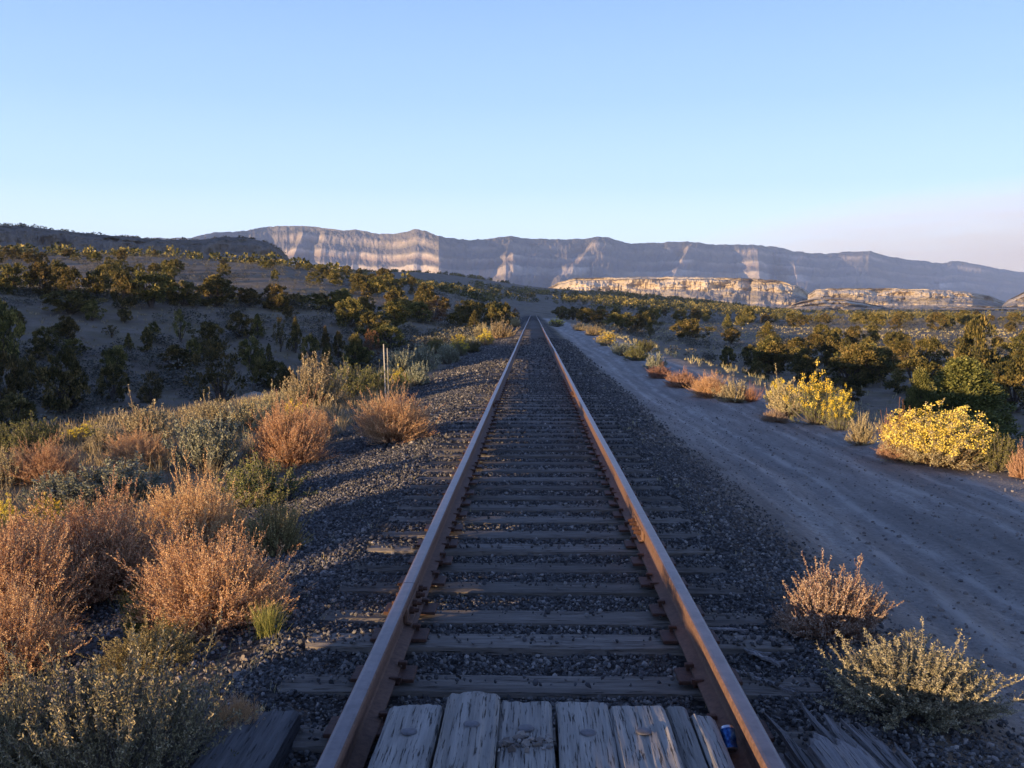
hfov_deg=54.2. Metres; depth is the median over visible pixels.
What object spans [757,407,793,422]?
tumbleweed bush
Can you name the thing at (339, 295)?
juniper tree
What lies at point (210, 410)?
dry brush
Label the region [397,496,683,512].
railway tie
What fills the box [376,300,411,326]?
juniper tree
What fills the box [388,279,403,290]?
juniper tree
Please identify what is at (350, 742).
rail
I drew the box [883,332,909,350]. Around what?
juniper tree
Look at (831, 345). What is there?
juniper tree
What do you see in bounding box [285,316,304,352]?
juniper tree
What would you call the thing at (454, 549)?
railway tie
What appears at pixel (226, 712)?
tumbleweed bush
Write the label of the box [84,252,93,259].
juniper tree
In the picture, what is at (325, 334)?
juniper tree
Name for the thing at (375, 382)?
shrub
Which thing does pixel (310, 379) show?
dry brush
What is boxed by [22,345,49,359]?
juniper tree
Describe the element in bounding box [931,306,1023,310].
hill
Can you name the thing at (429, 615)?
railway tie
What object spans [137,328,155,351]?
juniper tree
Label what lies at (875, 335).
juniper tree
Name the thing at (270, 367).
juniper tree
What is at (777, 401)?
dry brush
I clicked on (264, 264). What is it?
juniper tree
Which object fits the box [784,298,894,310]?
hill
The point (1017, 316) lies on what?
juniper tree
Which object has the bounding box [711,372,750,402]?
dry brush
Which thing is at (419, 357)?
sagebrush
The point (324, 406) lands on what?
bank weeds
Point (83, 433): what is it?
rabbitbrush
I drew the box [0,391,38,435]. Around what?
juniper tree
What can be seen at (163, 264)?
juniper tree
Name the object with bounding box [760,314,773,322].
juniper tree
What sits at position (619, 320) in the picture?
juniper tree
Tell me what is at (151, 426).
dry brush
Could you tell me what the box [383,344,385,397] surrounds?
wooden stake
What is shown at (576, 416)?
railway tie
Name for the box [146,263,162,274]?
juniper tree
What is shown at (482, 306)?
juniper tree
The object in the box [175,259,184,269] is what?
juniper tree
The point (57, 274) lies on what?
juniper tree
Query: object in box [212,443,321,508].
shrub
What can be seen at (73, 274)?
juniper tree
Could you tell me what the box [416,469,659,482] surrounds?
railway tie
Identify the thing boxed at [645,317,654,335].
juniper tree
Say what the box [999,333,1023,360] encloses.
juniper tree
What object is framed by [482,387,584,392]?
railway tie
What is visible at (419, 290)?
juniper tree
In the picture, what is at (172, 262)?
juniper tree
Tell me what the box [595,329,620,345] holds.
rabbitbrush
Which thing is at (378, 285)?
juniper tree
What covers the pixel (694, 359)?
verge grass
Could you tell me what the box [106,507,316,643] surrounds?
tumbleweed bush
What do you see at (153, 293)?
juniper tree
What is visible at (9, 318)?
juniper tree
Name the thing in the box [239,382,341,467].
tumbleweed bush
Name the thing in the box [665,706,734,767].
crossing plank
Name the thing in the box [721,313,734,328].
juniper tree
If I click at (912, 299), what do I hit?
mesa
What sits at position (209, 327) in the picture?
juniper tree
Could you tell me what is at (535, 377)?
railway tie
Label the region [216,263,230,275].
juniper tree
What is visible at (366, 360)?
juniper tree
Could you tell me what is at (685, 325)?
juniper tree
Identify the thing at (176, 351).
juniper tree
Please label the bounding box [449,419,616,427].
railway tie
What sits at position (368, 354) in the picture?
juniper tree
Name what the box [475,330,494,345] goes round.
rabbitbrush
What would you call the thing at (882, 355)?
juniper tree
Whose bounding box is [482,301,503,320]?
juniper tree
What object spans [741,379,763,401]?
dry brush
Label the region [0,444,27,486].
dry brush
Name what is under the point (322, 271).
juniper tree
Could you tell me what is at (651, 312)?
juniper tree
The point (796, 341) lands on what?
juniper tree
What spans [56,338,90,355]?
juniper tree
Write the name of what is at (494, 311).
juniper tree
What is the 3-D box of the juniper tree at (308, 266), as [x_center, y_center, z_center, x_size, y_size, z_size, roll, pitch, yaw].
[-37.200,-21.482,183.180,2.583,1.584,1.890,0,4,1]
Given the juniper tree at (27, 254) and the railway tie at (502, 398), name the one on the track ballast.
the railway tie at (502, 398)
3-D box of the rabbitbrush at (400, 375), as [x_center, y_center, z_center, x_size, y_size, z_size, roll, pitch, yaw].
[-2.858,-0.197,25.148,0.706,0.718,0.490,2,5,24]
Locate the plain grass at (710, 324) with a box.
[603,320,1023,439]
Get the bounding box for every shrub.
[0,422,12,451]
[1,410,63,452]
[152,611,198,648]
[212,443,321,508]
[328,353,379,397]
[356,360,398,390]
[425,332,443,355]
[466,336,480,352]
[623,339,650,360]
[636,339,657,351]
[967,423,1019,472]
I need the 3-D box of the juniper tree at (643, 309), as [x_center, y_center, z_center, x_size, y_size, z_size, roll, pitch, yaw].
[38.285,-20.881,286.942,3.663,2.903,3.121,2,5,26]
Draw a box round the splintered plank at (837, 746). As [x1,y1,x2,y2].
[764,698,916,767]
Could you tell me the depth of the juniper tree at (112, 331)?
64.84 m
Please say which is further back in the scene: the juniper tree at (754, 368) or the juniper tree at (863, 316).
the juniper tree at (863, 316)
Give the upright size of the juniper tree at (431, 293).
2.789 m
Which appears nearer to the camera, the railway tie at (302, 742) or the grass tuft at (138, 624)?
the railway tie at (302, 742)
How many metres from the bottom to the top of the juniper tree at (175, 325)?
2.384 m
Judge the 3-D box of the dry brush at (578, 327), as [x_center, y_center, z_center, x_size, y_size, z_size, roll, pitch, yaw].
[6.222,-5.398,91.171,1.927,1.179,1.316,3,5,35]
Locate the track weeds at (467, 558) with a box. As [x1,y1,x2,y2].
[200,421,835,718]
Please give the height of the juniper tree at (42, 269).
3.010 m
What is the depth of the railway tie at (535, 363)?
32.06 m
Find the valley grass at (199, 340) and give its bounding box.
[0,291,453,428]
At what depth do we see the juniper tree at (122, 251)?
161.90 m
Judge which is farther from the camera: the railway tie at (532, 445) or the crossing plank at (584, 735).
the railway tie at (532, 445)
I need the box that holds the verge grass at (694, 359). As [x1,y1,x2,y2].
[572,323,1016,453]
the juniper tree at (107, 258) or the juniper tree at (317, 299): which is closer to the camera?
the juniper tree at (317, 299)
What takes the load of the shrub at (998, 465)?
on the ground at (818, 462)
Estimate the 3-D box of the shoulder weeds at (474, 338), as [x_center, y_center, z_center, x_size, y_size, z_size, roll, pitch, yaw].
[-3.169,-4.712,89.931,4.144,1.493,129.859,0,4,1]
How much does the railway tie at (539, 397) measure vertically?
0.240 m
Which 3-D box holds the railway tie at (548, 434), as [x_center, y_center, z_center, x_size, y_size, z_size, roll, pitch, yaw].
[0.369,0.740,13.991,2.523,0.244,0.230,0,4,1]
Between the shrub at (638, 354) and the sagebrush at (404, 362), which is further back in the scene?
the shrub at (638, 354)
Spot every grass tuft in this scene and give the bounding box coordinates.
[105,586,158,645]
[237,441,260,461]
[245,599,293,640]
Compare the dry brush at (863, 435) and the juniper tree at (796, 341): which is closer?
the dry brush at (863, 435)
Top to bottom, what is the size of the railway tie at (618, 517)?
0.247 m
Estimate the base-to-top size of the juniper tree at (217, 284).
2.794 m
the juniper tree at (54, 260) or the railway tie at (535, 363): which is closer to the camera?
the railway tie at (535, 363)
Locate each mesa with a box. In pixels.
[549,276,808,308]
[808,288,1004,309]
[1001,292,1023,306]
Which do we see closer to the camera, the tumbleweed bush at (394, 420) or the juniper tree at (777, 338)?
the tumbleweed bush at (394, 420)
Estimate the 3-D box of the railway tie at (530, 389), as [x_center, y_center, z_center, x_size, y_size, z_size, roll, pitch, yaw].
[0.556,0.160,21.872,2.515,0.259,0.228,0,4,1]
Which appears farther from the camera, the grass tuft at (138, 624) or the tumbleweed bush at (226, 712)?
the grass tuft at (138, 624)
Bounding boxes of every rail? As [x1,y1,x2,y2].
[315,315,530,767]
[536,316,785,767]
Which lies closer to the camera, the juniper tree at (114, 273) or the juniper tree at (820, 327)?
the juniper tree at (820, 327)
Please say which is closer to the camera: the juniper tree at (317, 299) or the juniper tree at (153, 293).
the juniper tree at (153, 293)
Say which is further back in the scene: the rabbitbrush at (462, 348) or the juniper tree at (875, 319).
the juniper tree at (875, 319)
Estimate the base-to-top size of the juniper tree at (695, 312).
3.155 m
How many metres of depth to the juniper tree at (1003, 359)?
55.78 m
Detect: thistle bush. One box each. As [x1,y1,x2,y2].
[76,604,223,681]
[221,471,314,557]
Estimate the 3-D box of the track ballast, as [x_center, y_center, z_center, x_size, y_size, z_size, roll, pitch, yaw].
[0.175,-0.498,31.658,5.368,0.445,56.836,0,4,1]
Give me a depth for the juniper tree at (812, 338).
102.56 m
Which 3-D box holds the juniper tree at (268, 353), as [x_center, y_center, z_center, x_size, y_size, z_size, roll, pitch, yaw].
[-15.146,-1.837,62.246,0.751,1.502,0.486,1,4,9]
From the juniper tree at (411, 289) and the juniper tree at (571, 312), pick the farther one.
the juniper tree at (571, 312)
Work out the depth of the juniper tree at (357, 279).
132.09 m
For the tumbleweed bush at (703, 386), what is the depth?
21.82 m
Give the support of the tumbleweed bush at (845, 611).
on the track ballast
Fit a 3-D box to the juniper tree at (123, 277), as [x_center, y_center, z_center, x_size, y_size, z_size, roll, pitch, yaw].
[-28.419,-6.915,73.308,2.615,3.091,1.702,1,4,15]
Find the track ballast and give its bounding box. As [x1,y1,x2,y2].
[0,338,1023,767]
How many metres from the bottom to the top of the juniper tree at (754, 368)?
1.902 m
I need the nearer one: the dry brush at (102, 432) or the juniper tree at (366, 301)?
the dry brush at (102, 432)
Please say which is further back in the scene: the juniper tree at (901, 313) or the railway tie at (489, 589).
the juniper tree at (901, 313)
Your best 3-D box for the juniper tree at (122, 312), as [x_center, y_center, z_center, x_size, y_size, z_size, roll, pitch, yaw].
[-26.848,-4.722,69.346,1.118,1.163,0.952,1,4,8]
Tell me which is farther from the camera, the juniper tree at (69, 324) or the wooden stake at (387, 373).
the juniper tree at (69, 324)
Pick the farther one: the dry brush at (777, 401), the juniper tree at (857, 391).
the juniper tree at (857, 391)
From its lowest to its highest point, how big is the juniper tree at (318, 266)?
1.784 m
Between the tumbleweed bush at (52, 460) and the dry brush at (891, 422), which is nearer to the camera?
the tumbleweed bush at (52, 460)
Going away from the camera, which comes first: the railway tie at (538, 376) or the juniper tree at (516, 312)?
the railway tie at (538, 376)
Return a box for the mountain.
[118,226,1023,301]
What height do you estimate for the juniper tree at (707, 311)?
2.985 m
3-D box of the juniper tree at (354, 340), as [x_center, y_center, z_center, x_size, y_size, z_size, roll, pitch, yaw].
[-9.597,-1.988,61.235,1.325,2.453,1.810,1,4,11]
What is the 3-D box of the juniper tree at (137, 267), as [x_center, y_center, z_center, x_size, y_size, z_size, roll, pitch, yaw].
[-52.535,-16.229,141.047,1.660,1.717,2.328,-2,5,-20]
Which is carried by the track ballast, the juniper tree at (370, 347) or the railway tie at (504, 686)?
the railway tie at (504, 686)
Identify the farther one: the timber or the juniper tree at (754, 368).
the juniper tree at (754, 368)
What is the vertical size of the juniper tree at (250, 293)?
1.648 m
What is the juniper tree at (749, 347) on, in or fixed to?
on the ground at (818, 462)
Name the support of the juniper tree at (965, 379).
on the ground at (818, 462)
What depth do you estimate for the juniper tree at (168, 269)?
131.22 m
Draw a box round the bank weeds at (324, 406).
[0,378,415,610]
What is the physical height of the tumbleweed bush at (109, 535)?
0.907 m
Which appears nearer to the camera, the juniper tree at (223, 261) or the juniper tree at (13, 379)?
the juniper tree at (13, 379)
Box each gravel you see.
[0,522,372,767]
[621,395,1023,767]
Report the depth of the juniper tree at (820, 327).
105.88 m
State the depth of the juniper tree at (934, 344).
70.19 m
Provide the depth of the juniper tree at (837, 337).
106.81 m
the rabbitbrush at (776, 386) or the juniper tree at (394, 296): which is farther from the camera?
the juniper tree at (394, 296)
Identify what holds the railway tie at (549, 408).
on the track ballast
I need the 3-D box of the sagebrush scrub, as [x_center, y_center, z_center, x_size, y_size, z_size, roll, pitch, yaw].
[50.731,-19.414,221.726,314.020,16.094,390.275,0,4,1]
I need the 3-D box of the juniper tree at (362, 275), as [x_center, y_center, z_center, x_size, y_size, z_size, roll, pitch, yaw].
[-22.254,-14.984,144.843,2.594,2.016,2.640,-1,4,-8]
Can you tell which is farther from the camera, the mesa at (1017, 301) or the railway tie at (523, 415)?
the mesa at (1017, 301)
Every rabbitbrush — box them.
[0,492,20,528]
[21,490,68,527]
[60,420,99,442]
[283,397,307,429]
[389,364,411,387]
[450,334,469,355]
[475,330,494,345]
[548,317,564,326]
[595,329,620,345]
[763,378,792,406]
[782,358,851,424]
[821,383,857,430]
[877,398,1006,471]
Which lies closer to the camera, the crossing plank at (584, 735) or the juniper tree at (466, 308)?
the crossing plank at (584, 735)
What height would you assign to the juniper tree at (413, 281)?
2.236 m
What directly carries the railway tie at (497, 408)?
on the track ballast
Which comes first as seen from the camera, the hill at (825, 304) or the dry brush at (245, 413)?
the dry brush at (245, 413)
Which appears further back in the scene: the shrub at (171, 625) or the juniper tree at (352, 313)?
the juniper tree at (352, 313)
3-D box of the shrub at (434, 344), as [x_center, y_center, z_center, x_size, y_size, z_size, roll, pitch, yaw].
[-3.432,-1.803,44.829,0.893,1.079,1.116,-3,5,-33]
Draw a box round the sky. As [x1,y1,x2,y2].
[0,0,1023,271]
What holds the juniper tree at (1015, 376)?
on the ground at (818, 462)
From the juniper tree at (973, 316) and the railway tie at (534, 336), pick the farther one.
the juniper tree at (973, 316)
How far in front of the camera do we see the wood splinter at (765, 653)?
5.05 m
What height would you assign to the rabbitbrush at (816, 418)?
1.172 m
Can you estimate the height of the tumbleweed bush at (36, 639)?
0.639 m
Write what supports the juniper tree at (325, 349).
on the ground at (818, 462)
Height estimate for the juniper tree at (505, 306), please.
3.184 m
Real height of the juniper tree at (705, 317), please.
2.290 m
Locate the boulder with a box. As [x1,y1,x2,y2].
[236,391,263,401]
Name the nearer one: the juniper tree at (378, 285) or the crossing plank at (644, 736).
the crossing plank at (644, 736)
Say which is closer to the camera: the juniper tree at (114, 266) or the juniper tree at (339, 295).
the juniper tree at (339, 295)
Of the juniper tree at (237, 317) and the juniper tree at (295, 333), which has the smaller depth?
the juniper tree at (295, 333)
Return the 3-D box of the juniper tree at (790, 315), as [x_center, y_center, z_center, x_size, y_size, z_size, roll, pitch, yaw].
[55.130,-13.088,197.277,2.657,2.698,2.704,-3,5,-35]
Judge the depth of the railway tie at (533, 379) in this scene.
24.93 m
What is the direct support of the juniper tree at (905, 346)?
on the ground at (818, 462)
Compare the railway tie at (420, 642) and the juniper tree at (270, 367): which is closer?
the railway tie at (420, 642)
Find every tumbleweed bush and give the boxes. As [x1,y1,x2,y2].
[0,431,95,484]
[0,464,217,612]
[0,491,96,632]
[0,560,98,684]
[97,416,177,472]
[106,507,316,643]
[129,441,268,557]
[202,689,266,738]
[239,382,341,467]
[306,407,335,437]
[346,372,441,444]
[645,361,671,378]
[664,366,698,388]
[684,369,729,398]
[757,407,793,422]
[768,548,903,648]
[870,441,912,462]
[1006,437,1023,479]
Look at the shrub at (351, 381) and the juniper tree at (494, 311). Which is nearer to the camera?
the shrub at (351, 381)
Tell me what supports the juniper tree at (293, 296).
on the ground at (818, 462)
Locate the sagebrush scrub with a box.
[0,252,1023,442]
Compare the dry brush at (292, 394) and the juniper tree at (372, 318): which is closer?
the dry brush at (292, 394)
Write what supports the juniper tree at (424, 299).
on the ground at (818, 462)
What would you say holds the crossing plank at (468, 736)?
on the railway tie
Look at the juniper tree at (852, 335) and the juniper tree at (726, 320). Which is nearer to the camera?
the juniper tree at (852, 335)
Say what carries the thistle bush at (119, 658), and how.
on the ground at (818, 462)
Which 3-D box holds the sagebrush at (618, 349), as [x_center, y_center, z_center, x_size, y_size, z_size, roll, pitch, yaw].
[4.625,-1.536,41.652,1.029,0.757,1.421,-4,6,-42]
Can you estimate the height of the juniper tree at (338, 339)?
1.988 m
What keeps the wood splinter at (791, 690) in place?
on the railway tie at (504, 686)
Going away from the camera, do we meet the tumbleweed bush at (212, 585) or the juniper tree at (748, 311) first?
the tumbleweed bush at (212, 585)
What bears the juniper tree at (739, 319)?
on the ground at (818, 462)
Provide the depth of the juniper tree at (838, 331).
111.32 m
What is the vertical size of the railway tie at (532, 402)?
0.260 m
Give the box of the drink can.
[720,725,737,752]
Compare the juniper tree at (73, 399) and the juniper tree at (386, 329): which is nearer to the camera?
the juniper tree at (73, 399)
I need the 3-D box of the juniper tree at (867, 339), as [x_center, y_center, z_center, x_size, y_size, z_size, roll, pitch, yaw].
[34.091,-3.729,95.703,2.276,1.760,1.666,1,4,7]
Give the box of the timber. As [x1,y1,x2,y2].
[188,709,300,767]
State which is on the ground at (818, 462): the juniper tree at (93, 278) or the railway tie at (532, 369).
the juniper tree at (93, 278)
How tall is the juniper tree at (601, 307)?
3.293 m
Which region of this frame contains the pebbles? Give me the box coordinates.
[497,730,552,752]
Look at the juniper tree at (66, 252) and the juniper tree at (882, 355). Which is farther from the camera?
the juniper tree at (66, 252)
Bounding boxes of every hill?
[0,225,291,265]
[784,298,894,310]
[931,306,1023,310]
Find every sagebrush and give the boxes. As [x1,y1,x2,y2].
[0,602,280,767]
[0,660,100,767]
[16,470,89,507]
[31,450,167,505]
[159,400,248,473]
[383,344,416,372]
[397,360,433,384]
[408,342,440,369]
[436,343,459,363]
[608,338,637,355]
[642,351,667,370]
[814,616,1023,737]
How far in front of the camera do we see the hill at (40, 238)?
441.92 m
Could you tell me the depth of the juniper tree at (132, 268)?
135.03 m
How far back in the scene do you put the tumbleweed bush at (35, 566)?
6.25 m
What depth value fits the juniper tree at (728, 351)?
74.20 m
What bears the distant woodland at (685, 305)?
on the ground at (818, 462)
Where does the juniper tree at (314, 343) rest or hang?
on the ground at (818, 462)
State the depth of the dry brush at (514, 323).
104.42 m
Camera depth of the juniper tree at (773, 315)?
310.07 m
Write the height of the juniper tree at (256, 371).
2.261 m
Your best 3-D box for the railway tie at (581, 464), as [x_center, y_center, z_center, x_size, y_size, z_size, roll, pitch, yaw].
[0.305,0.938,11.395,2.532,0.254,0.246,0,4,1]
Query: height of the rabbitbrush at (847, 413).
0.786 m
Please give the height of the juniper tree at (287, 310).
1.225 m
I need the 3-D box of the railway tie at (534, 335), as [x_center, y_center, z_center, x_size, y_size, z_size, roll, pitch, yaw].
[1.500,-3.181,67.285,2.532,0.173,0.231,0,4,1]
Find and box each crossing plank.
[368,704,443,767]
[432,691,499,767]
[496,701,555,767]
[555,701,618,767]
[609,705,683,767]
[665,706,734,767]
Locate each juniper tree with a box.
[0,246,12,260]
[0,262,41,294]
[0,299,25,365]
[0,349,31,418]
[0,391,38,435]
[9,246,21,256]
[10,248,22,258]
[16,311,26,323]
[17,354,46,398]
[21,250,41,262]
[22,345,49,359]
[23,260,56,296]
[28,326,61,351]
[34,345,90,413]
[35,251,49,263]
[39,289,107,314]
[48,259,60,268]
[49,261,70,296]
[50,315,80,340]
[53,323,65,334]
[56,266,86,295]
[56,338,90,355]
[56,390,83,408]
[61,248,75,256]
[69,253,81,260]
[81,268,113,298]
[81,300,107,320]
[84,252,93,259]
[87,251,103,261]
[94,262,123,278]
[94,363,130,402]
[99,345,128,369]
[101,325,118,337]
[103,256,114,263]
[108,270,131,288]
[109,269,142,308]
[111,259,133,271]
[116,248,127,259]
[117,308,132,322]
[123,333,135,350]
[124,269,177,307]
[125,266,134,275]
[134,263,145,271]
[136,371,164,405]
[136,387,157,402]
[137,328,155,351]
[144,321,160,335]
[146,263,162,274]
[157,344,192,370]
[158,265,179,275]
[160,259,171,267]
[162,273,174,283]
[166,258,184,273]
[166,280,203,305]
[172,308,190,341]
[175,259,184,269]
[182,338,246,404]
[185,338,202,365]
[186,321,224,340]
[190,274,243,305]
[199,337,228,360]
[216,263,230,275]
[218,259,227,264]
[225,310,256,336]
[237,288,262,305]
[238,336,264,365]
[246,352,267,388]
[248,313,265,337]
[256,283,289,309]
[258,260,273,267]
[260,360,292,388]
[264,343,273,361]
[267,295,274,307]
[270,269,279,279]
[271,293,289,311]
[272,316,285,351]
[274,368,299,393]
[282,306,299,319]
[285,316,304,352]
[287,293,307,306]
[298,293,327,309]
[298,333,319,364]
[302,263,314,270]
[304,271,323,283]
[314,264,328,272]
[315,292,329,310]
[318,326,331,353]
[319,342,336,372]
[320,267,327,273]
[322,270,327,278]
[327,269,348,284]
[327,288,353,309]
[332,297,368,326]
[332,330,344,357]
[341,265,352,275]
[341,345,374,368]
[344,332,365,367]
[348,273,364,293]
[350,274,366,284]
[353,310,391,341]
[354,295,375,311]
[360,282,372,295]
[360,357,369,366]
[362,329,380,360]
[365,276,389,294]
[368,324,408,348]
[376,268,394,283]
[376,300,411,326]
[377,297,416,319]
[380,272,393,283]
[383,291,398,303]
[385,285,408,299]
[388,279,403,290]
[407,286,414,294]
[407,301,432,322]
[408,276,416,286]
[412,294,429,312]
[414,287,426,301]
[415,283,435,300]
[418,299,448,321]
[429,295,450,311]
[445,311,469,327]
[453,300,482,323]
[462,300,487,319]
[464,309,481,329]
[480,304,505,325]
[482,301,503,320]
[495,302,517,325]
[512,308,519,319]
[551,306,570,319]
[563,306,581,319]
[576,308,597,322]
[587,309,611,325]
[594,305,605,316]
[602,312,637,330]
[609,308,620,318]
[625,313,646,332]
[640,307,650,311]
[641,310,654,321]
[642,308,664,324]
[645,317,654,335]
[661,309,666,315]
[669,318,715,339]
[671,309,687,322]
[689,308,701,322]
[701,310,711,318]
[702,313,709,322]
[719,346,736,367]
[720,327,741,343]
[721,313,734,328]
[734,315,747,326]
[739,344,757,364]
[741,307,754,323]
[742,361,770,380]
[745,335,792,373]
[754,341,794,373]
[755,321,779,340]
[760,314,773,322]
[767,334,780,342]
[770,313,778,321]
[786,312,794,323]
[787,337,818,360]
[787,346,809,370]
[788,314,808,327]
[790,354,825,382]
[803,332,827,346]
[805,314,814,320]
[805,334,842,367]
[812,323,834,337]
[819,313,830,321]
[820,359,875,385]
[821,316,832,323]
[828,342,888,387]
[829,327,843,336]
[832,331,841,341]
[833,342,897,378]
[839,337,852,349]
[840,385,865,401]
[843,325,866,343]
[852,311,870,323]
[857,336,875,344]
[862,312,886,331]
[862,329,880,345]
[876,345,901,378]
[882,356,943,393]
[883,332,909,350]
[884,330,911,340]
[888,317,902,328]
[890,311,906,322]
[890,339,914,362]
[894,366,943,425]
[903,355,1023,455]
[908,335,950,371]
[925,311,949,329]
[939,314,955,326]
[953,315,1000,370]
[955,310,970,324]
[957,314,972,326]
[969,313,986,324]
[973,352,1023,391]
[986,353,1023,412]
[990,336,1003,349]
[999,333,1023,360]
[1004,312,1021,323]
[1004,321,1017,331]
[1011,349,1023,373]
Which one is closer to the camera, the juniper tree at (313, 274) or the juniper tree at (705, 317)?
the juniper tree at (313, 274)
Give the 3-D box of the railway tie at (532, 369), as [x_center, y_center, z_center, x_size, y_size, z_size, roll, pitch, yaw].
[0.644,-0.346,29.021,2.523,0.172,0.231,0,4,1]
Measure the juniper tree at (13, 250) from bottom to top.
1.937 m
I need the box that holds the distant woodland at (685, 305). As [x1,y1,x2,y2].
[0,241,1023,320]
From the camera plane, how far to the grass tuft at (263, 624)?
5.39 m
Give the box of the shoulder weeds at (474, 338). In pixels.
[372,321,504,384]
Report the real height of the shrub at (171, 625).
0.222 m
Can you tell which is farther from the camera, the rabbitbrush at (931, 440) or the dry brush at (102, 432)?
the dry brush at (102, 432)
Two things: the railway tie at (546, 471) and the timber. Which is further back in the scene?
the railway tie at (546, 471)
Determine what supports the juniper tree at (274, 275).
on the ground at (818, 462)
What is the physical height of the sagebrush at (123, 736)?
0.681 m
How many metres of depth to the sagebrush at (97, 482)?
10.66 m
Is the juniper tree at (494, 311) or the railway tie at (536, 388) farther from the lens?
the juniper tree at (494, 311)
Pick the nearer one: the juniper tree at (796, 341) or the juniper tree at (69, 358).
the juniper tree at (69, 358)
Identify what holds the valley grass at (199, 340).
on the ground at (818, 462)
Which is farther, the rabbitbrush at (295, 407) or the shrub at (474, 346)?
the shrub at (474, 346)
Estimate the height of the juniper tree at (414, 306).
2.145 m
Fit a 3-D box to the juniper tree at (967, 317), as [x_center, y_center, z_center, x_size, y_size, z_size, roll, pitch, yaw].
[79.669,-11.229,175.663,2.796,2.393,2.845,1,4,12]
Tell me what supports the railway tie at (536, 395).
on the track ballast
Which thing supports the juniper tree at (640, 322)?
on the ground at (818, 462)
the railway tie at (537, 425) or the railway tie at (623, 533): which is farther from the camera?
the railway tie at (537, 425)
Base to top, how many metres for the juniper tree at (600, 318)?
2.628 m
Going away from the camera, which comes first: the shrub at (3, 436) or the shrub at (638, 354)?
the shrub at (3, 436)
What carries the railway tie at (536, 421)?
on the track ballast
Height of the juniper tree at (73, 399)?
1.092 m
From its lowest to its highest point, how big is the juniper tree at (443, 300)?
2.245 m
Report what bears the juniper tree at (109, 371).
on the ground at (818, 462)
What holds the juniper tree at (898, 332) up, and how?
on the ground at (818, 462)
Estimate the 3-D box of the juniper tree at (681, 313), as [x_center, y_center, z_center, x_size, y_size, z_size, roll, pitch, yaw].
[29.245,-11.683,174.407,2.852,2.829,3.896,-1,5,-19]
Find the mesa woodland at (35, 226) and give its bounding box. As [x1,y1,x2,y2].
[0,223,292,261]
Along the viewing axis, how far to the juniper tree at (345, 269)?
186.67 m
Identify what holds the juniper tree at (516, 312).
on the ground at (818, 462)
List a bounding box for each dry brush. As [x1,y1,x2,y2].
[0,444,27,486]
[82,411,131,450]
[113,384,183,443]
[169,387,239,433]
[213,395,280,431]
[258,379,286,417]
[269,367,315,407]
[279,348,353,406]
[471,322,491,337]
[482,313,519,337]
[509,315,521,326]
[571,320,589,330]
[582,325,604,335]
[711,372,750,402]
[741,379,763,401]
[764,363,808,416]
[844,413,880,445]
[876,398,918,443]
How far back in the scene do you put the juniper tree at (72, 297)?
68.81 m
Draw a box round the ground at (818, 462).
[0,254,1023,767]
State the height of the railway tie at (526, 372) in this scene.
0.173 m
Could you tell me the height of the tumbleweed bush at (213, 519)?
0.948 m
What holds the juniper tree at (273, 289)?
on the ground at (818, 462)
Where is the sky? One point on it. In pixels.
(891, 128)
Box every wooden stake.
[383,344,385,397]
[387,348,388,399]
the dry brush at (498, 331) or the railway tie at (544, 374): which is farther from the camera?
the dry brush at (498, 331)
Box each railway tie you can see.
[277,660,822,698]
[292,711,855,755]
[305,623,794,656]
[318,598,765,628]
[339,571,743,596]
[352,552,726,575]
[366,535,714,556]
[382,521,704,540]
[388,507,690,524]
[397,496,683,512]
[403,487,672,501]
[411,477,664,491]
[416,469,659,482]
[421,462,652,474]
[428,448,640,459]
[428,454,648,466]
[434,442,636,452]
[440,437,633,447]
[448,424,620,432]
[448,432,632,441]
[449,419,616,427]
[449,428,629,436]
[457,416,617,423]
[460,412,616,420]
[465,403,606,409]
[465,409,612,416]
[466,406,588,413]
[469,400,606,406]
[472,398,598,403]
[473,391,596,396]
[473,395,602,401]
[475,389,591,394]
[475,393,600,399]
[482,385,580,390]
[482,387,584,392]
[484,380,585,385]
[486,377,584,378]
[486,382,585,386]
[487,380,580,381]
[488,376,582,376]
[489,379,574,380]
[490,374,578,374]
[491,383,576,388]
[492,369,577,369]
[492,370,579,371]
[496,366,575,367]
[498,363,574,364]
[499,371,572,372]
[501,365,572,365]
[514,336,552,336]
[516,335,552,335]
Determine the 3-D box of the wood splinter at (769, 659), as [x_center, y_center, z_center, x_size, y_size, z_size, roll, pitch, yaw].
[1.239,1.365,5.006,0.053,0.030,0.265,-4,6,-39]
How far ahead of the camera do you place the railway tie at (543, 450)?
12.35 m
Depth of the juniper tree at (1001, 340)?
96.39 m
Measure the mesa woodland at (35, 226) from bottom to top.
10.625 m
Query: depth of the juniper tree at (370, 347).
63.24 m
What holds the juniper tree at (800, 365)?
on the ground at (818, 462)
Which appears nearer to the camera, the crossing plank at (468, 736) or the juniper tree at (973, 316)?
the crossing plank at (468, 736)
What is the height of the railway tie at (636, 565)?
0.251 m
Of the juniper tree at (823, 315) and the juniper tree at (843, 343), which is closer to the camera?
the juniper tree at (843, 343)
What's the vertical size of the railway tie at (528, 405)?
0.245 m
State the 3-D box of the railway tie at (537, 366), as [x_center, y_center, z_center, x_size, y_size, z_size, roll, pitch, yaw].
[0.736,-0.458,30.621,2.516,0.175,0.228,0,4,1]
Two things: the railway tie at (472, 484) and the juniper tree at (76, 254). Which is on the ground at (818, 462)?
the juniper tree at (76, 254)
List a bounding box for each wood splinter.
[709,627,748,632]
[736,669,763,676]
[740,670,799,694]
[744,648,784,665]
[748,649,770,655]

